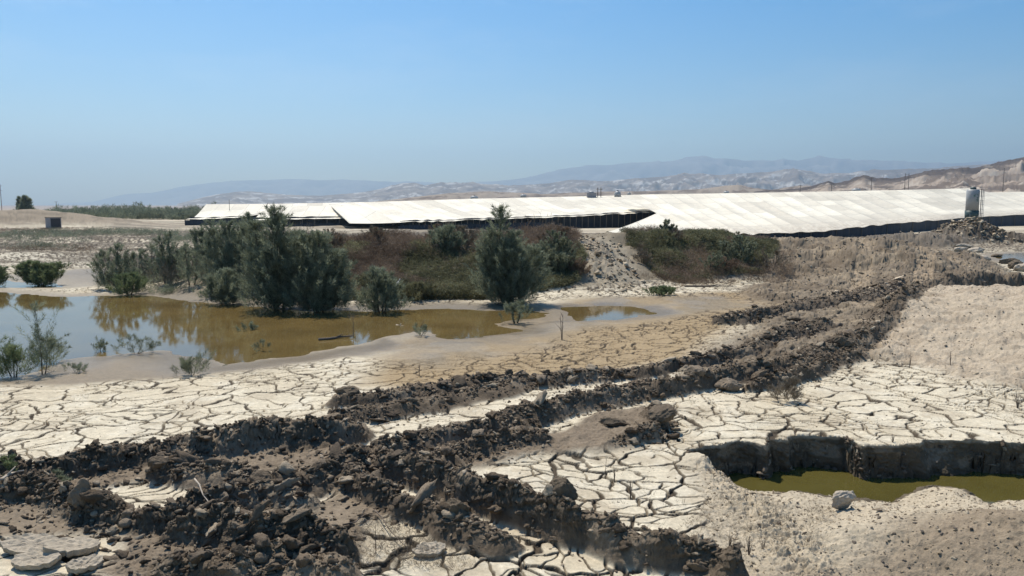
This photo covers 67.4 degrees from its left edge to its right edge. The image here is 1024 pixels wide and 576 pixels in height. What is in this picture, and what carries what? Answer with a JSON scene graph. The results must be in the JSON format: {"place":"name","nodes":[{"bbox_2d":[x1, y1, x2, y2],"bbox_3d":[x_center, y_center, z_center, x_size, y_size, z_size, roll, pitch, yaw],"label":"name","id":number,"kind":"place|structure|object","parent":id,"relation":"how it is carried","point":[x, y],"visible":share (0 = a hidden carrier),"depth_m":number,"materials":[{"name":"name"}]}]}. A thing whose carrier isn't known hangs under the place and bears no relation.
{"place":"outdoors","nodes":[
{"label":"outdoors","id":0,"kind":"place"},
{"bbox_2d":[0,280,656,377],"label":"pond water","id":1,"kind":"structure","parent":0,"point":[181,327],"depth_m":26.20,"materials":[{"name":"brown liquid"}]},
{"bbox_2d":[37,333,71,361],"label":"tamarisk bush","id":2,"kind":"object","parent":1,"relation":"on","point":[61,343],"visible":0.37,"depth_m":19.99,"materials":[{"name":"green plant"}]},
{"bbox_2d":[91,335,122,351],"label":"twiggy plant","id":3,"kind":"object","parent":1,"relation":"on","point":[100,344],"visible":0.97,"depth_m":21.43,"materials":[{"name":"green plant"}]},
{"bbox_2d":[235,321,258,330],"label":"twiggy plant","id":4,"kind":"object","parent":1,"relation":"on","point":[251,325],"visible":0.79,"depth_m":25.09,"materials":[{"name":"green plant"}]},
{"bbox_2d":[318,334,353,340],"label":"fallen branch","id":5,"kind":"object","parent":1,"relation":"on","point":[330,338],"visible":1,"depth_m":23.32,"materials":[{"name":"wood"}]},
{"bbox_2d":[0,205,1023,575],"bbox_3d":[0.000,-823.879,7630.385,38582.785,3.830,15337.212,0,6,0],"label":"ground","id":6,"kind":"structure","parent":0,"point":[680,323],"depth_m":14.24,"materials":[{"name":"soil"}]},
{"bbox_2d":[0,266,9,285],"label":"tamarisk bush","id":7,"kind":"object","parent":6,"relation":"on","point":[4,277],"visible":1,"depth_m":38.21,"materials":[{"name":"green plant"}]},
{"bbox_2d":[0,453,18,475],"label":"leafy weed","id":8,"kind":"object","parent":6,"relation":"on","point":[9,463],"visible":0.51,"depth_m":10.61,"materials":[{"name":"green plant"}]},
{"bbox_2d":[0,466,23,480],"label":"fallen branch","id":9,"kind":"object","parent":6,"relation":"on","point":[6,475],"visible":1,"depth_m":10.38,"materials":[{"name":"grey wood"}]},
{"bbox_2d":[15,195,34,209],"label":"dark tree","id":10,"kind":"object","parent":6,"relation":"on","point":[25,202],"visible":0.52,"depth_m":186.19,"materials":[{"name":"green plant"}]},
{"bbox_2d":[0,334,51,377],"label":"tamarisk bush","id":11,"kind":"object","parent":6,"relation":"on","point":[16,358],"visible":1,"depth_m":18.06,"materials":[{"name":"green plant"}]},
{"bbox_2d":[0,533,57,554],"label":"mud slab","id":12,"kind":"object","parent":6,"relation":"on","point":[19,544],"depth_m":8.91,"materials":[{"name":"beige soil"}]},
{"bbox_2d":[11,547,61,569],"bbox_3d":[-5.277,3.021,8.539,0.546,0.109,0.386,-2,12,6],"label":"mud slab","id":13,"kind":"object","parent":6,"relation":"on","point":[31,558],"depth_m":8.50,"materials":[{"name":"beige soil"}]},
{"bbox_2d":[8,260,71,285],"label":"tamarisk bush","id":14,"kind":"object","parent":6,"relation":"on","point":[35,273],"visible":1,"depth_m":38.59,"materials":[{"name":"green plant"}]},
{"bbox_2d":[13,300,68,373],"bbox_3d":[-11.200,1.175,18.238,1.157,1.820,1.421,-6,9,-43],"label":"tamarisk bush","id":15,"kind":"object","parent":6,"relation":"on","point":[50,344],"visible":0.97,"depth_m":18.35,"materials":[{"name":"green plant"}]},
{"bbox_2d":[44,217,61,228],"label":"cabin","id":16,"kind":"object","parent":6,"relation":"on","point":[52,222],"visible":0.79,"depth_m":126.24,"materials":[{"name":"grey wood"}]},
{"bbox_2d":[51,218,60,227],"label":"door","id":17,"kind":"structure","parent":16,"relation":"in","point":[55,223],"depth_m":126.32,"materials":[{"name":"grey metal"}]},
{"bbox_2d":[51,468,72,481],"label":"leafy weed","id":18,"kind":"object","parent":6,"relation":"on","point":[62,477],"visible":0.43,"depth_m":10.79,"materials":[{"name":"green plant"}]},
{"bbox_2d":[43,536,100,557],"bbox_3d":[-5.061,2.980,8.827,0.583,0.114,0.480,5,1,-23],"label":"mud slab","id":19,"kind":"object","parent":6,"relation":"on","point":[68,547],"depth_m":8.80,"materials":[{"name":"beige soil"}]},
{"bbox_2d":[61,361,87,372],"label":"twiggy plant","id":20,"kind":"object","parent":6,"relation":"on","point":[79,366],"visible":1,"depth_m":18.44,"materials":[{"name":"green plant"}]},
{"bbox_2d":[67,478,90,507],"bbox_3d":[-5.423,2.569,9.658,0.307,0.388,0.263,7,-2,20],"label":"clay block","id":21,"kind":"object","parent":6,"relation":"on","point":[74,499],"depth_m":9.58,"materials":[{"name":"grey soil"}]},
{"bbox_2d":[65,554,102,573],"bbox_3d":[-4.679,3.034,8.419,0.294,0.105,0.391,12,7,38],"label":"mud slab","id":22,"kind":"object","parent":6,"relation":"on","point":[84,564],"depth_m":8.41,"materials":[{"name":"beige soil"}]},
{"bbox_2d":[86,241,144,286],"bbox_3d":[-18.781,-1.092,36.460,2.773,2.308,2.260,0,6,0],"label":"tamarisk bush","id":23,"kind":"object","parent":6,"relation":"on","point":[120,260],"visible":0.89,"depth_m":36.28,"materials":[{"name":"green plant"}]},
{"bbox_2d":[38,201,215,219],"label":"thicket","id":24,"kind":"object","parent":6,"relation":"on","point":[140,211],"visible":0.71,"depth_m":213.20,"materials":[{"name":"green plant"}]},
{"bbox_2d":[104,271,149,295],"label":"tamarisk bush","id":25,"kind":"object","parent":6,"relation":"on","point":[129,286],"visible":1,"depth_m":34.47,"materials":[{"name":"green plant"}]},
{"bbox_2d":[109,333,162,353],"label":"twiggy plant","id":26,"kind":"object","parent":6,"relation":"on","point":[151,344],"visible":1,"depth_m":20.98,"materials":[{"name":"green plant"}]},
{"bbox_2d":[122,242,159,276],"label":"tamarisk bush","id":27,"kind":"object","parent":6,"relation":"on","point":[142,251],"visible":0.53,"depth_m":39.00,"materials":[{"name":"green plant"}]},
{"bbox_2d":[147,456,169,467],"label":"clay block","id":28,"kind":"object","parent":6,"relation":"on","point":[155,462],"depth_m":11.01,"materials":[{"name":"soil"}]},
{"bbox_2d":[0,226,327,266],"bbox_3d":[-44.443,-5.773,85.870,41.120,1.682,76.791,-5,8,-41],"label":"scrub","id":29,"kind":"object","parent":6,"relation":"on","point":[58,233],"visible":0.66,"depth_m":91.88,"materials":[{"name":"green plant"}]},
{"bbox_2d":[145,230,187,283],"bbox_3d":[-16.705,-1.536,37.390,2.167,2.729,1.882,0,6,0],"label":"tamarisk bush","id":30,"kind":"object","parent":6,"relation":"on","point":[168,260],"visible":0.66,"depth_m":37.11,"materials":[{"name":"green plant"}]},
{"bbox_2d":[171,242,211,284],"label":"tamarisk bush","id":31,"kind":"object","parent":6,"relation":"on","point":[187,254],"visible":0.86,"depth_m":35.51,"materials":[{"name":"green plant"}]},
{"bbox_2d":[169,348,215,374],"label":"twiggy plant","id":32,"kind":"object","parent":6,"relation":"on","point":[186,365],"visible":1,"depth_m":18.11,"materials":[{"name":"green plant"}]},
{"bbox_2d":[84,220,314,288],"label":"dry reeds","id":33,"kind":"object","parent":6,"relation":"on","point":[148,276],"visible":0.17,"depth_m":36.70,"materials":[{"name":"plant"}]},
{"bbox_2d":[184,218,219,269],"bbox_3d":[-14.859,-2.151,37.950,2.971,2.816,2.386,-3,7,-24],"label":"tamarisk bush","id":34,"kind":"object","parent":6,"relation":"on","point":[199,233],"visible":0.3,"depth_m":37.82,"materials":[{"name":"green plant"}]},
{"bbox_2d":[93,233,346,294],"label":"weeds","id":35,"kind":"object","parent":6,"relation":"on","point":[167,288],"visible":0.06,"depth_m":36.17,"materials":[{"name":"green plant"}]},
{"bbox_2d":[192,266,252,304],"bbox_3d":[-11.674,-0.105,31.357,2.598,1.640,2.094,0,6,0],"label":"tamarisk bush","id":36,"kind":"object","parent":6,"relation":"on","point":[225,292],"visible":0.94,"depth_m":31.23,"materials":[{"name":"green plant"}]},
{"bbox_2d":[184,217,265,288],"bbox_3d":[-12.485,-1.553,33.943,3.672,3.145,3.146,0,6,0],"label":"tamarisk tree","id":37,"kind":"object","parent":6,"relation":"on","point":[225,249],"visible":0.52,"depth_m":33.71,"materials":[{"name":"green plant"}]},
{"bbox_2d":[221,211,265,258],"bbox_3d":[-13.276,-2.583,37.929,2.600,2.512,2.484,5,8,41],"label":"tamarisk bush","id":38,"kind":"object","parent":6,"relation":"on","point":[248,215],"visible":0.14,"depth_m":37.84,"materials":[{"name":"green plant"}]},
{"bbox_2d":[185,203,334,224],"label":"shade tent","id":39,"kind":"object","parent":6,"relation":"on","point":[217,211],"visible":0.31,"depth_m":163.56,"materials":[{"name":"fabric"}]},
{"bbox_2d":[250,339,270,351],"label":"twiggy plant","id":40,"kind":"object","parent":6,"relation":"on","point":[263,344],"visible":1,"depth_m":21.45,"materials":[{"name":"green plant"}]},
{"bbox_2d":[249,470,274,482],"bbox_3d":[-3.442,2.625,10.584,0.379,0.218,0.286,18,18,29],"label":"clay block","id":41,"kind":"object","parent":6,"relation":"on","point":[262,475],"depth_m":10.53,"materials":[{"name":"soil"}]},
{"bbox_2d":[233,203,306,309],"bbox_3d":[-9.291,-1.210,29.501,3.189,4.264,3.618,0,6,0],"label":"tamarisk tree","id":42,"kind":"object","parent":6,"relation":"on","point":[256,268],"visible":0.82,"depth_m":29.47,"materials":[{"name":"green plant"}]},
{"bbox_2d":[271,229,360,312],"bbox_3d":[-7.331,-0.684,29.292,3.450,3.246,3.176,0,6,0],"label":"tamarisk tree","id":43,"kind":"object","parent":6,"relation":"on","point":[323,289],"visible":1,"depth_m":28.92,"materials":[{"name":"green plant"}]},
{"bbox_2d":[252,205,399,226],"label":"shade tent","id":44,"kind":"object","parent":6,"relation":"on","point":[321,215],"visible":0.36,"depth_m":144.54,"materials":[{"name":"fabric"}]},
{"bbox_2d":[323,228,348,248],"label":"dry shrub","id":45,"kind":"object","parent":6,"relation":"on","point":[336,237],"visible":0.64,"depth_m":38.35,"materials":[{"name":"green plant"}]},
{"bbox_2d":[335,386,360,394],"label":"clay block","id":46,"kind":"object","parent":6,"relation":"on","point":[353,390],"depth_m":15.14,"materials":[{"name":"grey soil"}]},
{"bbox_2d":[342,508,378,525],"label":"fallen branch","id":47,"kind":"object","parent":6,"relation":"on","point":[358,518],"visible":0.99,"depth_m":9.49,"materials":[{"name":"brown wood"}]},
{"bbox_2d":[363,226,388,243],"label":"dry shrub","id":48,"kind":"object","parent":6,"relation":"on","point":[379,233],"visible":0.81,"depth_m":38.69,"materials":[{"name":"green plant"}]},
{"bbox_2d":[347,264,413,313],"bbox_3d":[-4.853,-0.003,29.113,2.409,1.909,2.187,-4,8,-35],"label":"tamarisk bush","id":49,"kind":"object","parent":6,"relation":"on","point":[386,287],"visible":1,"depth_m":28.86,"materials":[{"name":"green plant"}]},
{"bbox_2d":[340,510,484,573],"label":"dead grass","id":50,"kind":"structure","parent":6,"relation":"on","point":[412,553],"depth_m":8.74,"materials":[{"name":"plant"}]},
{"bbox_2d":[396,280,439,300],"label":"shrub","id":51,"kind":"object","parent":6,"relation":"on","point":[421,289],"visible":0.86,"depth_m":31.94,"materials":[{"name":"green plant"}]},
{"bbox_2d":[413,322,428,335],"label":"twiggy plant","id":52,"kind":"object","parent":6,"relation":"on","point":[424,327],"visible":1,"depth_m":23.78,"materials":[{"name":"green plant"}]},
{"bbox_2d":[412,541,445,556],"bbox_3d":[-0.952,3.004,8.802,0.388,0.086,0.262,-1,13,-6],"label":"mud slab","id":53,"kind":"object","parent":6,"relation":"on","point":[436,552],"depth_m":8.78,"materials":[{"name":"beige soil"}]},
{"bbox_2d":[309,222,583,291],"bbox_3d":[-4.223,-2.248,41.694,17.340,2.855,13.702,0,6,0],"label":"dry brush","id":54,"kind":"object","parent":6,"relation":"on","point":[395,236],"visible":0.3,"depth_m":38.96,"materials":[{"name":"plant"}]},
{"bbox_2d":[425,223,471,249],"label":"shrub","id":55,"kind":"object","parent":6,"relation":"on","point":[439,233],"visible":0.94,"depth_m":38.23,"materials":[{"name":"green plant"}]},
{"bbox_2d":[449,498,468,513],"bbox_3d":[-0.636,2.702,9.291,0.250,0.325,0.220,1,6,5],"label":"clay block","id":56,"kind":"object","parent":6,"relation":"on","point":[455,505],"depth_m":9.19,"materials":[{"name":"soil"}]},
{"bbox_2d":[0,275,925,575],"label":"mud clods","id":57,"kind":"object","parent":6,"relation":"on","point":[286,467],"visible":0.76,"depth_m":11.04,"materials":[{"name":"soil"}]},
{"bbox_2d":[339,239,588,300],"bbox_3d":[-1.774,-0.998,36.059,12.788,2.514,7.969,-1,6,-11],"label":"creeper cover","id":58,"kind":"object","parent":6,"relation":"on","point":[459,284],"visible":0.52,"depth_m":35.90,"materials":[{"name":"green plant"}]},
{"bbox_2d":[456,224,477,244],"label":"dry shrub","id":59,"kind":"object","parent":6,"relation":"on","point":[465,236],"visible":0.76,"depth_m":38.99,"materials":[{"name":"green plant"}]},
{"bbox_2d":[328,195,655,229],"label":"shade tent","id":60,"kind":"object","parent":6,"relation":"on","point":[596,212],"visible":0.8,"depth_m":143.34,"materials":[{"name":"fabric"}]},
{"bbox_2d":[587,188,600,197],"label":"roof tank","id":61,"kind":"object","parent":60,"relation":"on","point":[591,194],"visible":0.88,"depth_m":177.91,"materials":[{"name":"white paint"}]},
{"bbox_2d":[463,203,554,304],"bbox_3d":[-0.117,-1.389,31.131,3.866,4.197,3.278,0,6,0],"label":"tamarisk tree","id":62,"kind":"object","parent":6,"relation":"on","point":[510,274],"visible":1,"depth_m":30.81,"materials":[{"name":"green plant"}]},
{"bbox_2d":[0,279,1023,575],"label":"mud crumbs","id":63,"kind":"object","parent":6,"relation":"on","point":[120,555],"visible":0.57,"depth_m":10.88,"materials":[{"name":"soil"}]},
{"bbox_2d":[0,216,1023,575],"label":"loose rubble","id":64,"kind":"object","parent":6,"relation":"on","point":[966,222],"visible":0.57,"depth_m":14.69,"materials":[{"name":"stone"}]},
{"bbox_2d":[498,300,532,322],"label":"tamarisk bush","id":65,"kind":"object","parent":6,"relation":"on","point":[521,306],"visible":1,"depth_m":26.25,"materials":[{"name":"green plant"}]},
{"bbox_2d":[73,332,1022,539],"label":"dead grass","id":66,"kind":"structure","parent":6,"relation":"on","point":[668,401],"depth_m":14.80,"materials":[{"name":"plant"}]},
{"bbox_2d":[527,229,578,270],"bbox_3d":[1.878,-1.782,37.011,2.788,2.097,2.489,0,6,0],"label":"shrub","id":67,"kind":"object","parent":6,"relation":"on","point":[557,248],"visible":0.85,"depth_m":36.90,"materials":[{"name":"green plant"}]},
{"bbox_2d":[549,476,577,500],"bbox_3d":[0.595,2.439,9.257,0.398,0.327,0.213,-2,-8,41],"label":"clay block","id":68,"kind":"object","parent":6,"relation":"on","point":[564,486],"depth_m":9.17,"materials":[{"name":"soil"}]},
{"bbox_2d":[552,224,576,240],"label":"dry shrub","id":69,"kind":"object","parent":6,"relation":"on","point":[562,230],"visible":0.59,"depth_m":40.61,"materials":[{"name":"green plant"}]},
{"bbox_2d":[558,256,587,271],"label":"dry shrub","id":70,"kind":"object","parent":6,"relation":"on","point":[580,258],"visible":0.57,"depth_m":36.86,"materials":[{"name":"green plant"}]},
{"bbox_2d":[567,260,592,275],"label":"dry shrub","id":71,"kind":"object","parent":6,"relation":"on","point":[579,268],"visible":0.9,"depth_m":36.58,"materials":[{"name":"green plant"}]},
{"bbox_2d":[599,417,629,426],"bbox_3d":[1.844,2.412,13.702,0.619,0.191,0.254,10,5,-9],"label":"clay block","id":72,"kind":"object","parent":6,"relation":"on","point":[611,422],"depth_m":13.63,"materials":[{"name":"soil"}]},
{"bbox_2d":[633,247,652,263],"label":"dry shrub","id":73,"kind":"object","parent":6,"relation":"on","point":[641,254],"visible":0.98,"depth_m":41.34,"materials":[{"name":"green plant"}]},
{"bbox_2d":[640,285,675,295],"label":"shrub","id":74,"kind":"object","parent":6,"relation":"on","point":[662,290],"visible":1,"depth_m":34.07,"materials":[{"name":"green plant"}]},
{"bbox_2d":[648,404,675,421],"bbox_3d":[2.613,2.196,13.481,0.579,0.240,0.483,-13,18,-32],"label":"clay block","id":75,"kind":"object","parent":6,"relation":"on","point":[662,412],"depth_m":13.35,"materials":[{"name":"soil"}]},
{"bbox_2d":[653,228,676,245],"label":"dry shrub","id":76,"kind":"object","parent":6,"relation":"on","point":[669,238],"visible":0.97,"depth_m":43.53,"materials":[{"name":"green plant"}]},
{"bbox_2d":[659,218,678,233],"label":"shrub","id":77,"kind":"object","parent":6,"relation":"on","point":[666,224],"visible":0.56,"depth_m":45.75,"materials":[{"name":"green plant"}]},
{"bbox_2d":[667,227,683,240],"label":"dry shrub","id":78,"kind":"object","parent":6,"relation":"on","point":[679,233],"visible":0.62,"depth_m":44.22,"materials":[{"name":"green plant"}]},
{"bbox_2d":[680,235,698,248],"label":"dry shrub","id":79,"kind":"object","parent":6,"relation":"on","point":[689,241],"visible":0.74,"depth_m":44.23,"materials":[{"name":"green plant"}]},
{"bbox_2d":[684,365,705,375],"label":"clay block","id":80,"kind":"object","parent":6,"relation":"on","point":[700,370],"depth_m":16.61,"materials":[{"name":"beige soil"}]},
{"bbox_2d":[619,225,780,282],"bbox_3d":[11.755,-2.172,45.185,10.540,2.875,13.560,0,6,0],"label":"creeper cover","id":81,"kind":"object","parent":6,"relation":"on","point":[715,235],"visible":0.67,"depth_m":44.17,"materials":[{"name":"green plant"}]},
{"bbox_2d":[685,284,724,286],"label":"fallen branch","id":82,"kind":"object","parent":6,"relation":"on","point":[716,285],"visible":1,"depth_m":37.40,"materials":[{"name":"grey wood"}]},
{"bbox_2d":[620,224,798,285],"bbox_3d":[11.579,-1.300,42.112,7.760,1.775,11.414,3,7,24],"label":"dry brush","id":83,"kind":"object","parent":6,"relation":"on","point":[703,279],"visible":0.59,"depth_m":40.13,"materials":[{"name":"plant"}]},
{"bbox_2d":[698,253,725,270],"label":"shrub","id":84,"kind":"object","parent":6,"relation":"on","point":[709,260],"visible":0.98,"depth_m":40.52,"materials":[{"name":"green plant"}]},
{"bbox_2d":[715,256,739,269],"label":"dry shrub","id":85,"kind":"object","parent":6,"relation":"on","point":[733,260],"visible":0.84,"depth_m":40.53,"materials":[{"name":"green plant"}]},
{"bbox_2d":[714,377,743,391],"bbox_3d":[4.682,2.119,16.508,0.559,0.349,0.396,-3,7,-27],"label":"clay block","id":86,"kind":"object","parent":6,"relation":"on","point":[728,384],"depth_m":16.41,"materials":[{"name":"beige soil"}]},
{"bbox_2d":[714,235,758,264],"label":"shrub","id":87,"kind":"object","parent":6,"relation":"on","point":[734,251],"visible":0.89,"depth_m":42.40,"materials":[{"name":"green plant"}]},
{"bbox_2d":[640,486,834,572],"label":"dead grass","id":88,"kind":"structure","parent":6,"relation":"on","point":[746,498],"depth_m":9.46,"materials":[{"name":"plant"}]},
{"bbox_2d":[753,246,790,270],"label":"shrub","id":89,"kind":"object","parent":6,"relation":"on","point":[765,259],"visible":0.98,"depth_m":41.94,"materials":[{"name":"green plant"}]},
{"bbox_2d":[766,375,806,402],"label":"twiggy plant","id":90,"kind":"object","parent":6,"relation":"on","point":[789,387],"visible":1,"depth_m":15.51,"materials":[{"name":"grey plant"}]},
{"bbox_2d":[609,188,1023,237],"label":"shade tent","id":91,"kind":"object","parent":6,"relation":"on","point":[825,214],"visible":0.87,"depth_m":125.99,"materials":[{"name":"fabric"}]},
{"bbox_2d":[828,335,854,347],"bbox_3d":[8.617,1.420,20.091,0.720,0.432,0.546,-5,8,-39],"label":"clay block","id":92,"kind":"object","parent":6,"relation":"on","point":[843,341],"depth_m":19.88,"materials":[{"name":"grey soil"}]},
{"bbox_2d":[832,490,855,509],"bbox_3d":[4.321,2.771,10.039,0.352,0.259,0.173,0,6,-2],"label":"boulder","id":93,"kind":"object","parent":6,"relation":"on","point":[841,499],"visible":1,"depth_m":9.98,"materials":[{"name":"grey stone"}]},
{"bbox_2d":[954,247,968,251],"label":"boulder","id":94,"kind":"object","parent":6,"relation":"on","point":[956,249],"visible":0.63,"depth_m":65.92,"materials":[{"name":"grey stone"}]},
{"bbox_2d":[955,243,974,247],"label":"boulder","id":95,"kind":"object","parent":6,"relation":"on","point":[964,245],"visible":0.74,"depth_m":71.88,"materials":[{"name":"grey stone"}]},
{"bbox_2d":[964,187,984,218],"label":"silo","id":96,"kind":"object","parent":6,"relation":"on","point":[972,201],"visible":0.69,"depth_m":124.47,"materials":[{"name":"white paint"}]},
{"bbox_2d":[1013,263,1023,271],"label":"boulder","id":97,"kind":"object","parent":6,"relation":"on","point":[1019,267],"visible":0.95,"depth_m":46.18,"materials":[{"name":"beige stone"}]},
{"bbox_2d":[0,0,1023,204],"label":"sky","id":98,"kind":"structure","parent":0,"point":[100,99],"materials":[{"name":"blue"}]},
{"bbox_2d":[47,155,1009,204],"bbox_3d":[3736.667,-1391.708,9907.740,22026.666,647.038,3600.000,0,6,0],"label":"mountains","id":99,"kind":"structure","parent":0,"point":[658,168],"depth_m":9621.67,"materials":[{"name":"stone"}]},
{"bbox_2d":[177,164,989,205],"bbox_3d":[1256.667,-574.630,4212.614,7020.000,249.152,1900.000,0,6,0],"label":"hills","id":100,"kind":"structure","parent":0,"point":[785,178],"depth_m":4009.54,"materials":[{"name":"soil"}]},
{"bbox_2d":[374,185,809,201],"bbox_3d":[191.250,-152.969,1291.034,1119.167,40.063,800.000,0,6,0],"label":"hills","id":101,"kind":"structure","parent":0,"point":[719,189],"depth_m":1231.65,"materials":[{"name":"soil"}]},
{"bbox_2d":[690,436,1023,479],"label":"pit wall","id":102,"kind":"structure","parent":0,"point":[953,459],"depth_m":12.94,"materials":[{"name":"soil"}]},
{"bbox_2d":[727,467,1023,502],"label":"pit water","id":103,"kind":"structure","parent":0,"point":[989,488],"depth_m":12.47,"materials":[{"name":"green liquid"}]},
{"bbox_2d":[753,157,1023,192],"bbox_3d":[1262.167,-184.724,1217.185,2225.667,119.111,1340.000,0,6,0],"label":"hills","id":104,"kind":"structure","parent":0,"point":[987,178],"depth_m":1031.61,"materials":[{"name":"soil"}]},
{"bbox_2d":[985,250,1023,262],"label":"pond water","id":105,"kind":"structure","parent":0,"point":[1020,256],"depth_m":60.66,"materials":[{"name":"grey liquid"}]},
{"bbox_2d":[967,247,984,252],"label":"boulder","id":106,"kind":"object","parent":105,"relation":"on","point":[977,249],"visible":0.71,"depth_m":65.01,"materials":[{"name":"grey stone"}]},
{"bbox_2d":[998,258,1019,263],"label":"boulder","id":107,"kind":"object","parent":105,"relation":"on","point":[1005,261],"visible":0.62,"depth_m":51.68,"materials":[{"name":"stone"}]},
{"bbox_2d":[1008,260,1022,268],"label":"boulder","id":108,"kind":"object","parent":105,"relation":"on","point":[1012,264],"visible":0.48,"depth_m":48.03,"materials":[{"name":"stone"}]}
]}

